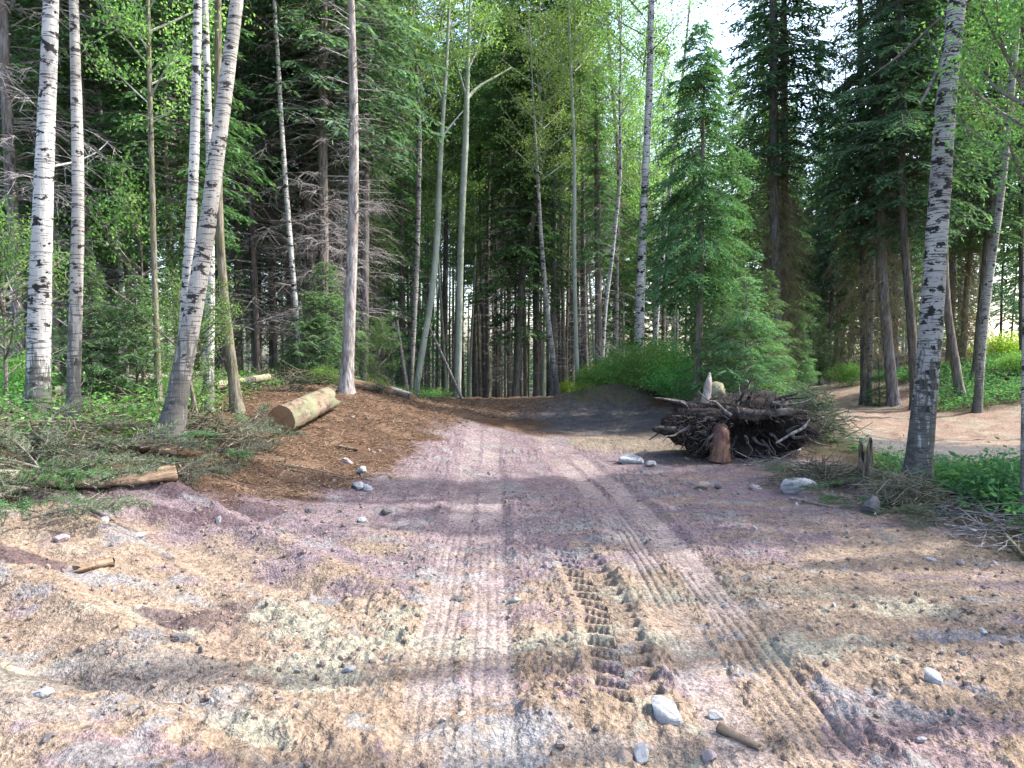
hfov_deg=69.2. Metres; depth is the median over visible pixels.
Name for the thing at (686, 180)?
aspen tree
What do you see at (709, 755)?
rock
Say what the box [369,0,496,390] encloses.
aspen tree
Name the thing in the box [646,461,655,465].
rock
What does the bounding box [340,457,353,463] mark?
rock
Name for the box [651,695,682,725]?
rock
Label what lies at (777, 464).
fallen bough
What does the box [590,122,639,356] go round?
aspen tree
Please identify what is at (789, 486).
rock
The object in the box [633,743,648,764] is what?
rock
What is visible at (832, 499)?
fallen bough
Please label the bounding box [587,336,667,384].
bush
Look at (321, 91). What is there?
spruce tree
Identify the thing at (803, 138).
spruce tree
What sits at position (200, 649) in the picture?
stone
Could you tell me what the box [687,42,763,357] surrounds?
spruce tree
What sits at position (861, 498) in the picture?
fallen bough
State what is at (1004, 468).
fern patch
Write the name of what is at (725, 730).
fallen branch
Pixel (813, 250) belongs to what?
spruce tree
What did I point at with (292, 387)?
fallen bough
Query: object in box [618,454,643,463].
rock
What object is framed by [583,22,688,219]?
aspen tree
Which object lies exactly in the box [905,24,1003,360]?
spruce tree
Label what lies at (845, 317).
spruce tree
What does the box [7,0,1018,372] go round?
sky
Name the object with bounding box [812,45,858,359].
spruce tree
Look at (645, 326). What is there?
spruce tree
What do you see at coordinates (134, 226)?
leafy sapling
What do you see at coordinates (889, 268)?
spruce tree
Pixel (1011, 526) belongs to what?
fallen bough
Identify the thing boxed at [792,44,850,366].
spruce tree
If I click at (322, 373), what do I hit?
bush
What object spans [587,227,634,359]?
spruce tree
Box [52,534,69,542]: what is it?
rock
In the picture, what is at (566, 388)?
bush
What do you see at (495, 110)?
tree
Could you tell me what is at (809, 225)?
spruce tree
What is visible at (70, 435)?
brush heap
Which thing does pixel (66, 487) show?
fallen bough
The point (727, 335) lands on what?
young fir
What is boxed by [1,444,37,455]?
fallen bough
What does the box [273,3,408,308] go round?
spruce tree
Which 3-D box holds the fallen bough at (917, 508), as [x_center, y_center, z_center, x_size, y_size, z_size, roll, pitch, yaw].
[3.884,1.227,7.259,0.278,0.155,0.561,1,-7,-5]
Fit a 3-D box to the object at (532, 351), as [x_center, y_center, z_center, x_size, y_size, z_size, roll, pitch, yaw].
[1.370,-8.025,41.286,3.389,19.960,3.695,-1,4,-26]
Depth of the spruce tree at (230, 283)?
33.30 m
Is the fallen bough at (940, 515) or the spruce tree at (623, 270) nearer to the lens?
the fallen bough at (940, 515)
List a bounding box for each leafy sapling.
[0,191,95,406]
[52,134,217,393]
[122,268,249,413]
[355,312,406,383]
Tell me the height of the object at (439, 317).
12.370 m
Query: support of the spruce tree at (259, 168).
on the ground
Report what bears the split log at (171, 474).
on the ground
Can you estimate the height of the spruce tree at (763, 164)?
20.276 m
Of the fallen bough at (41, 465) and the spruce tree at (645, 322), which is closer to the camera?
the fallen bough at (41, 465)
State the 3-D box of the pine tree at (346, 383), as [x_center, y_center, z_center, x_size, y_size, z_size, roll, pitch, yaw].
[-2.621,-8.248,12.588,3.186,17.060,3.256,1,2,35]
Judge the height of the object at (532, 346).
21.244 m
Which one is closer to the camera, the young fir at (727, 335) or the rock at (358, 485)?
the rock at (358, 485)
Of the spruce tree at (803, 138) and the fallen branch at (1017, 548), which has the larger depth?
the spruce tree at (803, 138)
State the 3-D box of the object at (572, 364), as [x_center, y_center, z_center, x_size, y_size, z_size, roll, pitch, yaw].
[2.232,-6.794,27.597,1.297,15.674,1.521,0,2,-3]
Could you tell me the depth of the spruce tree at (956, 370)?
18.39 m
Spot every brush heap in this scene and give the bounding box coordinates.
[0,397,174,464]
[127,393,304,472]
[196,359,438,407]
[751,446,895,494]
[786,377,872,446]
[836,461,967,511]
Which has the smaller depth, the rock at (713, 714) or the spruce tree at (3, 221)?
the rock at (713, 714)
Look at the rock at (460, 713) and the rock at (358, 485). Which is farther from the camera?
the rock at (358, 485)
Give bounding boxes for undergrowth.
[0,361,472,449]
[570,350,1023,531]
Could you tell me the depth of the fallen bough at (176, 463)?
7.41 m
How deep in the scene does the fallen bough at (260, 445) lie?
8.40 m
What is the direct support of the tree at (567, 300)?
on the ground
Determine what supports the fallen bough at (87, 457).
on the ground
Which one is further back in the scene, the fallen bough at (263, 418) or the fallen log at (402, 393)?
the fallen log at (402, 393)
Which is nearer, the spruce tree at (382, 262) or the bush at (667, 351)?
the bush at (667, 351)
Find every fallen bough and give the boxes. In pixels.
[0,426,41,469]
[0,453,41,469]
[0,467,18,488]
[0,476,25,500]
[0,477,33,496]
[0,495,36,523]
[0,509,23,538]
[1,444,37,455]
[1,481,77,503]
[3,434,60,446]
[9,459,87,492]
[14,467,78,494]
[17,466,78,491]
[22,494,138,521]
[26,451,55,460]
[27,488,95,512]
[29,452,71,467]
[33,422,69,453]
[33,436,87,453]
[35,441,80,455]
[36,454,87,464]
[39,391,88,425]
[42,441,109,466]
[46,418,70,449]
[46,459,93,470]
[52,489,154,515]
[61,463,119,480]
[62,425,106,435]
[65,480,96,488]
[66,469,98,482]
[76,443,137,456]
[82,411,167,432]
[83,432,138,448]
[85,446,112,466]
[88,461,167,487]
[89,449,135,465]
[90,418,161,433]
[99,452,171,473]
[112,430,180,449]
[123,422,178,447]
[134,449,159,463]
[140,435,217,450]
[143,447,174,466]
[143,454,191,467]
[147,452,184,466]
[169,428,218,441]
[177,462,205,488]
[178,451,218,471]
[178,463,232,482]
[179,444,210,453]
[192,451,249,479]
[203,435,226,444]
[217,418,281,436]
[218,444,255,459]
[224,447,251,463]
[226,421,286,447]
[226,438,285,455]
[231,413,247,425]
[238,416,267,430]
[240,380,255,386]
[245,410,278,425]
[252,401,270,419]
[257,368,272,379]
[262,428,308,441]
[287,374,313,384]
[287,384,301,391]
[294,377,316,390]
[367,382,386,392]
[374,372,395,387]
[749,456,785,469]
[761,461,790,467]
[761,465,795,472]
[779,472,802,479]
[795,477,842,492]
[799,482,828,494]
[811,494,855,504]
[816,480,842,486]
[821,476,865,486]
[835,497,887,511]
[845,493,887,509]
[849,465,884,478]
[867,509,907,517]
[885,506,942,521]
[891,503,932,512]
[900,510,954,522]
[903,505,938,530]
[926,509,948,517]
[931,508,954,517]
[950,493,967,506]
[1002,518,1023,531]
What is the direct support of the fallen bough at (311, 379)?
on the ground
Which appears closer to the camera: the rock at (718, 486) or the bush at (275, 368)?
the rock at (718, 486)
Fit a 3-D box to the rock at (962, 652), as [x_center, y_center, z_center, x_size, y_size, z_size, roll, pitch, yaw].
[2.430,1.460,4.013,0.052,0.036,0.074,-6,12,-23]
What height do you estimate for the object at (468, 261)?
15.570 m
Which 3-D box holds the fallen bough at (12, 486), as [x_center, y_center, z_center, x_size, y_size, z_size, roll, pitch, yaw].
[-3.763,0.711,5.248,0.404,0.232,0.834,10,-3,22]
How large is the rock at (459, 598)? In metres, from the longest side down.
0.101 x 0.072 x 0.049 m
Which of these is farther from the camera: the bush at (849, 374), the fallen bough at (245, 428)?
the bush at (849, 374)
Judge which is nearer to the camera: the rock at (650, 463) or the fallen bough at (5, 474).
the fallen bough at (5, 474)
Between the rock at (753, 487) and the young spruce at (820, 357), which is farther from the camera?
the young spruce at (820, 357)
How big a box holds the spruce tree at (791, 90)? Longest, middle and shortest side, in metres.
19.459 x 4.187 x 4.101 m
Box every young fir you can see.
[82,274,175,398]
[275,261,372,382]
[278,291,341,383]
[673,295,764,400]
[682,256,800,391]
[685,276,803,397]
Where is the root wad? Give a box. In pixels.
[649,372,849,467]
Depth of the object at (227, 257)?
19.18 m
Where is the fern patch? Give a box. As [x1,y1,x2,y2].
[873,434,1023,512]
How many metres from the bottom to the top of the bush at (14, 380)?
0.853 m
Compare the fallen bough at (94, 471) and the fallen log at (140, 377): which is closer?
the fallen bough at (94, 471)
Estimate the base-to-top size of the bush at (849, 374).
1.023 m
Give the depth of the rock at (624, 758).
3.01 m
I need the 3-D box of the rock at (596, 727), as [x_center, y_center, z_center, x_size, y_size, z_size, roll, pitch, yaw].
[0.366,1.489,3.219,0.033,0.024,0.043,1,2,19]
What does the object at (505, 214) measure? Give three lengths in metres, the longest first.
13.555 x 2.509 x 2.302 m
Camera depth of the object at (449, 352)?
39.95 m
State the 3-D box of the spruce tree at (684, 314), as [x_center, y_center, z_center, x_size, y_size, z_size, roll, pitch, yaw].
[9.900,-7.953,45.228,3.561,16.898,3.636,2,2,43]
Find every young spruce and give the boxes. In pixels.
[51,255,131,398]
[727,269,809,402]
[789,292,832,377]
[789,316,820,384]
[799,307,837,383]
[822,323,854,383]
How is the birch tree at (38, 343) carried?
on the ground
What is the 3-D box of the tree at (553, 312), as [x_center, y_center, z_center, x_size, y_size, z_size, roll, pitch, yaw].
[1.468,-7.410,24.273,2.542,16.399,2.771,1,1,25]
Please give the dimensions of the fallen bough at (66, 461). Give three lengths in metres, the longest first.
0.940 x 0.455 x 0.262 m
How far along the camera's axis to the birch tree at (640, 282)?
18.74 m
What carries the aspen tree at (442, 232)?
on the ground
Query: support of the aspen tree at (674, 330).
on the ground
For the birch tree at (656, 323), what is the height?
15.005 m
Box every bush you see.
[0,346,66,402]
[262,359,292,384]
[301,361,339,384]
[359,373,389,385]
[552,379,574,393]
[568,359,614,388]
[569,380,596,390]
[571,351,645,386]
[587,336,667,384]
[602,330,694,391]
[622,347,705,398]
[625,332,694,378]
[637,350,705,403]
[682,370,738,399]
[825,360,873,386]
[967,336,1011,357]
[971,326,1018,357]
[988,349,1021,373]
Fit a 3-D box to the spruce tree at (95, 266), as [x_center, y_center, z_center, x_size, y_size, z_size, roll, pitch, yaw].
[-10.077,-9.024,18.080,4.057,18.853,3.973,0,3,4]
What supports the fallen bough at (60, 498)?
on the ground
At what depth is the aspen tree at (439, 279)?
28.26 m
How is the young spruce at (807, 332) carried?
on the ground
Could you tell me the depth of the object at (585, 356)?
26.26 m
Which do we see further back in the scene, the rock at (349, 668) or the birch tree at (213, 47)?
the birch tree at (213, 47)
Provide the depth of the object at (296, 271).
23.84 m
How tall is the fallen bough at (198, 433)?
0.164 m
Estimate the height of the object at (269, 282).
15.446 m
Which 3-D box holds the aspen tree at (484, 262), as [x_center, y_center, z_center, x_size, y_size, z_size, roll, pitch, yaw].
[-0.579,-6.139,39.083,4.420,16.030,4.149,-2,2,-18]
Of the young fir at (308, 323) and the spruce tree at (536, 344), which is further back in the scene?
the spruce tree at (536, 344)
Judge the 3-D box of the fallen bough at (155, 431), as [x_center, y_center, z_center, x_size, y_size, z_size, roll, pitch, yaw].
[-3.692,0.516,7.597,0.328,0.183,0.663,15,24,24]
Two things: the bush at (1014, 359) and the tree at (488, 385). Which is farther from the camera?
the tree at (488, 385)
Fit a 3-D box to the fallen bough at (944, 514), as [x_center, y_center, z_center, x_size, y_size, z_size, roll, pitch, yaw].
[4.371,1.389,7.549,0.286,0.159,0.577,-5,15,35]
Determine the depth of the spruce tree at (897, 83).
17.69 m
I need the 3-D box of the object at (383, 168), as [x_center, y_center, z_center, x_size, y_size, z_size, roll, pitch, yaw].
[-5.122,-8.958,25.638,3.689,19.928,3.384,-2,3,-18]
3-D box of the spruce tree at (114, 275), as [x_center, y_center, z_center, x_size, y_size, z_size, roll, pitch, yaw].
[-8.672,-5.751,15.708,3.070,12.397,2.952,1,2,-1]
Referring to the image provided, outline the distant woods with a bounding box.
[0,156,1018,396]
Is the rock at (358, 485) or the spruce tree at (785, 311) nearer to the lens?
the rock at (358, 485)
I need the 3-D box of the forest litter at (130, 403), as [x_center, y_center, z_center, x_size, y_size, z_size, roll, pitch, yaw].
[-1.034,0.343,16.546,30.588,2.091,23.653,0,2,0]
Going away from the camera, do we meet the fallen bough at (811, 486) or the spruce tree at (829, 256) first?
the fallen bough at (811, 486)
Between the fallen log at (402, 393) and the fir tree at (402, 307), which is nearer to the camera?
the fallen log at (402, 393)
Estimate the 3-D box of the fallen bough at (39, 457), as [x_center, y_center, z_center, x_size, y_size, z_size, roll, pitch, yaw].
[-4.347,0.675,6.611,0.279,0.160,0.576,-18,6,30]
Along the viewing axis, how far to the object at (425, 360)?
32.67 m
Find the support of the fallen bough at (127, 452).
on the ground
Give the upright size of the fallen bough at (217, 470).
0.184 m
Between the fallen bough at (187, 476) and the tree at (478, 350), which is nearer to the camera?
the fallen bough at (187, 476)
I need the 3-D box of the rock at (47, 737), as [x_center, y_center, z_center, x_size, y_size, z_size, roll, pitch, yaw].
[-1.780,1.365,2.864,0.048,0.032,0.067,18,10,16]
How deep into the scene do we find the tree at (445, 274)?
29.86 m
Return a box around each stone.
[198,646,202,653]
[216,516,220,523]
[588,677,594,684]
[947,708,955,714]
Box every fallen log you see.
[52,384,151,397]
[81,371,202,385]
[214,373,270,390]
[354,379,392,394]
[392,387,415,400]
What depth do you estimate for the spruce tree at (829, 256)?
40.22 m
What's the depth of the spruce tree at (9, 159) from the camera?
11.33 m
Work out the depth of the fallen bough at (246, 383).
12.14 m
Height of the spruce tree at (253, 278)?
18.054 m
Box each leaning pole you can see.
[190,380,200,428]
[396,320,408,390]
[429,327,463,398]
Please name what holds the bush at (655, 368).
on the ground
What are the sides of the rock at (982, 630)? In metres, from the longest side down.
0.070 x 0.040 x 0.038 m
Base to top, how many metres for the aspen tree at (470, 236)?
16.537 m
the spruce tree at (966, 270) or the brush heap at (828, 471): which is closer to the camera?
the brush heap at (828, 471)
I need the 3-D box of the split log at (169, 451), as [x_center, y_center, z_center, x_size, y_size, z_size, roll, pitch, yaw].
[-3.705,0.654,7.591,0.536,0.089,0.128,18,-8,-33]
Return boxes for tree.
[0,0,95,296]
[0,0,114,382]
[0,0,148,392]
[0,0,157,385]
[0,0,168,383]
[0,1,36,281]
[0,1,71,359]
[0,7,150,331]
[0,108,27,313]
[0,149,27,318]
[8,0,169,378]
[16,0,204,373]
[18,46,171,373]
[19,0,108,414]
[27,0,177,371]
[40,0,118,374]
[63,0,83,426]
[63,4,200,373]
[64,0,261,401]
[64,239,150,363]
[83,0,266,354]
[85,0,288,344]
[115,0,270,175]
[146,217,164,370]
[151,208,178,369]
[153,0,243,442]
[159,0,348,374]
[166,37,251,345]
[167,2,262,345]
[167,2,278,377]
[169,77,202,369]
[176,78,261,368]
[177,74,245,356]
[178,0,201,432]
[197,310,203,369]
[201,0,214,411]
[203,2,339,371]
[212,0,430,368]
[214,0,245,412]
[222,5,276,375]
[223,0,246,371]
[224,24,301,364]
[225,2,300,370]
[226,97,297,319]
[226,137,276,371]
[227,0,334,383]
[228,185,301,366]
[229,75,264,371]
[237,0,386,364]
[240,75,342,371]
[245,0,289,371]
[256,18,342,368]
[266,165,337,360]
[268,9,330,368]
[269,0,455,380]
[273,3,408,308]
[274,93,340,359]
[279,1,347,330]
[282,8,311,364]
[296,63,402,378]
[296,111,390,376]
[297,167,398,375]
[311,0,402,394]
[355,125,409,368]
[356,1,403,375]
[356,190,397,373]
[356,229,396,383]
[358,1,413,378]
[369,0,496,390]
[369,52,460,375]
[369,82,446,389]
[374,0,433,385]
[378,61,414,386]
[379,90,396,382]
[381,0,513,394]
[383,218,443,378]
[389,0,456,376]
[390,37,491,394]
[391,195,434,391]
[393,145,467,356]
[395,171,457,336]
[405,0,536,397]
[405,168,469,391]
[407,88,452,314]
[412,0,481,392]
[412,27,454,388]
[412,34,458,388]
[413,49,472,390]
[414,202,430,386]
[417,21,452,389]
[421,62,514,396]
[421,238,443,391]
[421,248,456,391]
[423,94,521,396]
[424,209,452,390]
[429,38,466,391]
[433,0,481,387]
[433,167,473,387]
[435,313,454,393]
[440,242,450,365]
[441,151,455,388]
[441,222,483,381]
[442,124,504,349]
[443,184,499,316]
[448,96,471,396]
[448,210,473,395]
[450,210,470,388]
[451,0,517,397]
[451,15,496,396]
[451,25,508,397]
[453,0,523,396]
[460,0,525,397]
[464,0,587,396]
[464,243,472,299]
[465,179,518,364]
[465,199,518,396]
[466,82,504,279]
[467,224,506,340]
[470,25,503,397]
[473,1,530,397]
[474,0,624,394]
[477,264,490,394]
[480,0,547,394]
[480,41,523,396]
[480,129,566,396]
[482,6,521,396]
[485,0,582,396]
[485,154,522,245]
[486,0,596,395]
[487,23,603,395]
[490,29,618,223]
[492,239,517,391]
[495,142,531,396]
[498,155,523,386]
[508,0,627,390]
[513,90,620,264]
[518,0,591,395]
[518,237,565,395]
[519,220,579,377]
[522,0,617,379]
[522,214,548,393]
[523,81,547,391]
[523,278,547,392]
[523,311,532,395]
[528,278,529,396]
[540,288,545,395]
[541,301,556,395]
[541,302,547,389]
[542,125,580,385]
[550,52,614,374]
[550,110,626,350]
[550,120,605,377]
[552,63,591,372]
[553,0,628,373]
[556,46,638,382]
[559,0,680,360]
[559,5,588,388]
[561,45,643,368]
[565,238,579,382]
[566,0,684,365]
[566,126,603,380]
[568,0,736,384]
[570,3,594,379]
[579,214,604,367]
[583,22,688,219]
[585,0,665,355]
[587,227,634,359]
[589,0,730,353]
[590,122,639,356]
[592,172,648,296]
[605,154,659,355]
[607,127,660,293]
[608,154,651,348]
[610,106,669,352]
[611,74,652,355]
[614,91,685,345]
[622,43,695,352]
[631,106,686,329]
[633,66,743,351]
[636,19,765,397]
[638,76,719,352]
[650,191,694,343]
[668,175,712,360]
[681,110,723,352]
[684,119,744,361]
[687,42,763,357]
[707,0,821,369]
[708,0,862,390]
[717,61,765,253]
[730,108,764,283]
[734,0,841,391]
[735,116,797,312]
[749,80,768,335]
[756,106,810,338]
[759,25,824,309]
[779,0,1023,409]
[788,100,816,259]
[788,153,823,370]
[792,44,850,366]
[795,149,819,300]
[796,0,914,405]
[796,123,847,366]
[798,0,926,405]
[801,0,987,406]
[801,85,859,369]
[807,83,876,359]
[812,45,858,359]
[824,223,859,343]
[841,61,921,307]
[852,190,906,365]
[857,59,921,349]
[864,358,899,406]
[871,0,966,488]
[876,11,925,368]
[889,0,1023,412]
[891,17,931,345]
[891,156,961,340]
[896,0,1023,381]
[902,43,944,349]
[905,0,1007,400]
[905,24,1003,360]
[908,0,1023,518]
[909,33,1013,342]
[913,0,1022,374]
[923,164,1008,349]
[956,225,1004,315]
[957,75,1018,335]
[958,1,1023,369]
[968,79,1007,335]
[980,73,1018,290]
[991,244,1018,339]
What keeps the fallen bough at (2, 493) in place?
on the ground
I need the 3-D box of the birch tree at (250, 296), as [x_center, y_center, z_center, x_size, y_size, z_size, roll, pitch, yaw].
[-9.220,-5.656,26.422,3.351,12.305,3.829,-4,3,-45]
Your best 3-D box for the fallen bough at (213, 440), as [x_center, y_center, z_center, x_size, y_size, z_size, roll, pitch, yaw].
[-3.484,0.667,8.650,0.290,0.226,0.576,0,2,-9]
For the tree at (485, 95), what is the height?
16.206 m
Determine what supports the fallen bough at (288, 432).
on the ground
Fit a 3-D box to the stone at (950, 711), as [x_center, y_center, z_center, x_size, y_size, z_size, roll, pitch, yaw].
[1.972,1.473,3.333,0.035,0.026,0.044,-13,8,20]
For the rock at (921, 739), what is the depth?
3.09 m
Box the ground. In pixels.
[0,347,1023,767]
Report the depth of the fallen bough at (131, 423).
7.61 m
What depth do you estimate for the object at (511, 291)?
32.59 m
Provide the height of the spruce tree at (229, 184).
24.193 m
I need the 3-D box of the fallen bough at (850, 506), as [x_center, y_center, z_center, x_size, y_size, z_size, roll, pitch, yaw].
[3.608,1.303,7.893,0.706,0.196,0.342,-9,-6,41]
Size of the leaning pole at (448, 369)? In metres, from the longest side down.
2.271 x 0.105 x 0.096 m
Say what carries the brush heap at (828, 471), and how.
on the ground
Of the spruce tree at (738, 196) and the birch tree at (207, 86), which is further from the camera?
the spruce tree at (738, 196)
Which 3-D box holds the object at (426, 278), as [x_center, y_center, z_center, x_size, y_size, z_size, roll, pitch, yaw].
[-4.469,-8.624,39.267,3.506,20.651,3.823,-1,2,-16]
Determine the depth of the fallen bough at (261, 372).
13.06 m
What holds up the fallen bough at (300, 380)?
on the ground
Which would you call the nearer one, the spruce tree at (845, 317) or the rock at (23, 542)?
the rock at (23, 542)
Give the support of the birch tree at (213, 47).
on the ground
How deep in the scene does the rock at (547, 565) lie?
5.65 m
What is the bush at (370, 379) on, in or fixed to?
on the ground
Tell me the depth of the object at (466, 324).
48.60 m
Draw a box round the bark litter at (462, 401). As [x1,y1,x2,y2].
[16,384,573,508]
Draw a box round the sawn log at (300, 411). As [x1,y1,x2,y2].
[269,386,341,431]
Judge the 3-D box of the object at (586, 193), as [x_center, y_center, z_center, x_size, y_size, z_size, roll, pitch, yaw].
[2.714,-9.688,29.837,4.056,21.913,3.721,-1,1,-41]
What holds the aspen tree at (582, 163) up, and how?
on the ground
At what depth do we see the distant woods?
59.01 m
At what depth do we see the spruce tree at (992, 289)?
46.70 m
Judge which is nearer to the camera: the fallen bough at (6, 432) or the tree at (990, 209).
the fallen bough at (6, 432)
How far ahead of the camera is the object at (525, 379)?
32.88 m
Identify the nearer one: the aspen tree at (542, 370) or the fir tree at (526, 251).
the fir tree at (526, 251)
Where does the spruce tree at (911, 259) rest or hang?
on the ground
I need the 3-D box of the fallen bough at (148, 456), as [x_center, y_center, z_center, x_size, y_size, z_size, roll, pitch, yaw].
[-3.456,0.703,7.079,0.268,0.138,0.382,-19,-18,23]
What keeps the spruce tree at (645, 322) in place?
on the ground
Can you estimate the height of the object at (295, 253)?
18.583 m
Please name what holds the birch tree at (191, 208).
on the ground
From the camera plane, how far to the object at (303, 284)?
19.15 m
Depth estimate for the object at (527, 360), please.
44.89 m
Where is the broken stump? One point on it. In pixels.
(867, 456)
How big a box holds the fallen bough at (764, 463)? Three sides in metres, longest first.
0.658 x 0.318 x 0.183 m
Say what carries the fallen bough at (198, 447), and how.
on the ground
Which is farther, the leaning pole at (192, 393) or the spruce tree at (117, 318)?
the spruce tree at (117, 318)
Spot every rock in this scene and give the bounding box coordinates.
[19,540,27,544]
[28,687,54,698]
[42,732,56,742]
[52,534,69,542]
[100,516,109,522]
[133,532,145,538]
[169,633,193,642]
[304,507,316,513]
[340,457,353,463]
[342,665,355,671]
[352,481,363,489]
[355,466,366,473]
[357,517,366,522]
[363,484,371,491]
[381,507,392,514]
[450,595,464,601]
[457,711,465,715]
[508,597,519,602]
[542,562,551,568]
[564,631,571,640]
[592,724,599,730]
[615,749,632,765]
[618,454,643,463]
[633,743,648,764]
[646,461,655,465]
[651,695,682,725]
[693,481,709,488]
[701,749,716,762]
[708,709,723,719]
[714,483,725,488]
[749,484,761,490]
[780,478,817,494]
[862,495,880,513]
[916,737,926,742]
[924,667,942,684]
[925,557,936,560]
[955,649,967,655]
[958,559,964,564]
[978,627,986,633]
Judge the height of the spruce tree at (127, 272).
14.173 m
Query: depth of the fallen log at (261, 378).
12.54 m
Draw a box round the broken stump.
[856,437,875,487]
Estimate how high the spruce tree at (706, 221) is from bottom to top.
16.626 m
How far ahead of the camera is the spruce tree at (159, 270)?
16.87 m
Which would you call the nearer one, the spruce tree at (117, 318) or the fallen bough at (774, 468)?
the fallen bough at (774, 468)
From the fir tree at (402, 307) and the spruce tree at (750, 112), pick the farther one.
the spruce tree at (750, 112)
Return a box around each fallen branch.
[176,458,193,489]
[290,464,348,476]
[338,445,358,450]
[716,722,761,749]
[789,497,832,507]
[1003,533,1023,556]
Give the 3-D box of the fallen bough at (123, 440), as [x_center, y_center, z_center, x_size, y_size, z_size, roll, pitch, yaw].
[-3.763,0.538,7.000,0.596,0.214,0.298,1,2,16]
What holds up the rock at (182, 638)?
on the ground
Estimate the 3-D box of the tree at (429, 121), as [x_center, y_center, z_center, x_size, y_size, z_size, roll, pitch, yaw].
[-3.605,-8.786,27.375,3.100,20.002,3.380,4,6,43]
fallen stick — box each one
[72,494,113,520]
[72,557,114,572]
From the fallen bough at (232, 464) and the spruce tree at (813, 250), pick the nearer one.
the fallen bough at (232, 464)
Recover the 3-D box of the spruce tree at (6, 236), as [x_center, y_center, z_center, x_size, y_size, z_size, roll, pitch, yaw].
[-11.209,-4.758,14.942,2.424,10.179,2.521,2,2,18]
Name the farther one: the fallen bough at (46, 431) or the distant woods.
the distant woods
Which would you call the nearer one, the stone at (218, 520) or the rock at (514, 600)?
the rock at (514, 600)
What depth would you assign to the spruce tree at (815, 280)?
41.99 m
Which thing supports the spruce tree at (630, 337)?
on the ground
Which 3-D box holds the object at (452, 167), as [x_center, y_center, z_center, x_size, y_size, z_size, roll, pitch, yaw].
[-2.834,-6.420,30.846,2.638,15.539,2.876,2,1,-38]
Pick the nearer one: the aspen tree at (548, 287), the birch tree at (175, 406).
the birch tree at (175, 406)
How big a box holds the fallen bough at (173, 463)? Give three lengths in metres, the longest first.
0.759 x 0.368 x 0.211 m
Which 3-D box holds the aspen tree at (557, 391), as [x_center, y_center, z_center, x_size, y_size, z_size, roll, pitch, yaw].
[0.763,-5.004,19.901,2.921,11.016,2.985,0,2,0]
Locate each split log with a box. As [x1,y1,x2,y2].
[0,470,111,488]
[104,465,178,486]
[124,443,177,456]
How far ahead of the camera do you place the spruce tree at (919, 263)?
29.03 m
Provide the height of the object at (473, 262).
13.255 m
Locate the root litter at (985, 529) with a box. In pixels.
[731,445,1023,556]
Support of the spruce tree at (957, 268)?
on the ground
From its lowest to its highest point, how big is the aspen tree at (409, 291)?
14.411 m
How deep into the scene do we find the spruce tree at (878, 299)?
34.79 m
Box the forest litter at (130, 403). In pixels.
[0,364,1023,509]
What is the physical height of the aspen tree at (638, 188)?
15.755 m
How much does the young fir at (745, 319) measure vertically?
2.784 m
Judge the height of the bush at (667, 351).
1.674 m
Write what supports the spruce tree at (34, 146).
on the ground
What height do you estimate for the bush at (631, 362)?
1.416 m
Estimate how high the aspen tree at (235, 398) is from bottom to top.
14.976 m
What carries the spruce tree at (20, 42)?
on the ground
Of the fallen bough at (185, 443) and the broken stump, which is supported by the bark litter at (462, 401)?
the fallen bough at (185, 443)

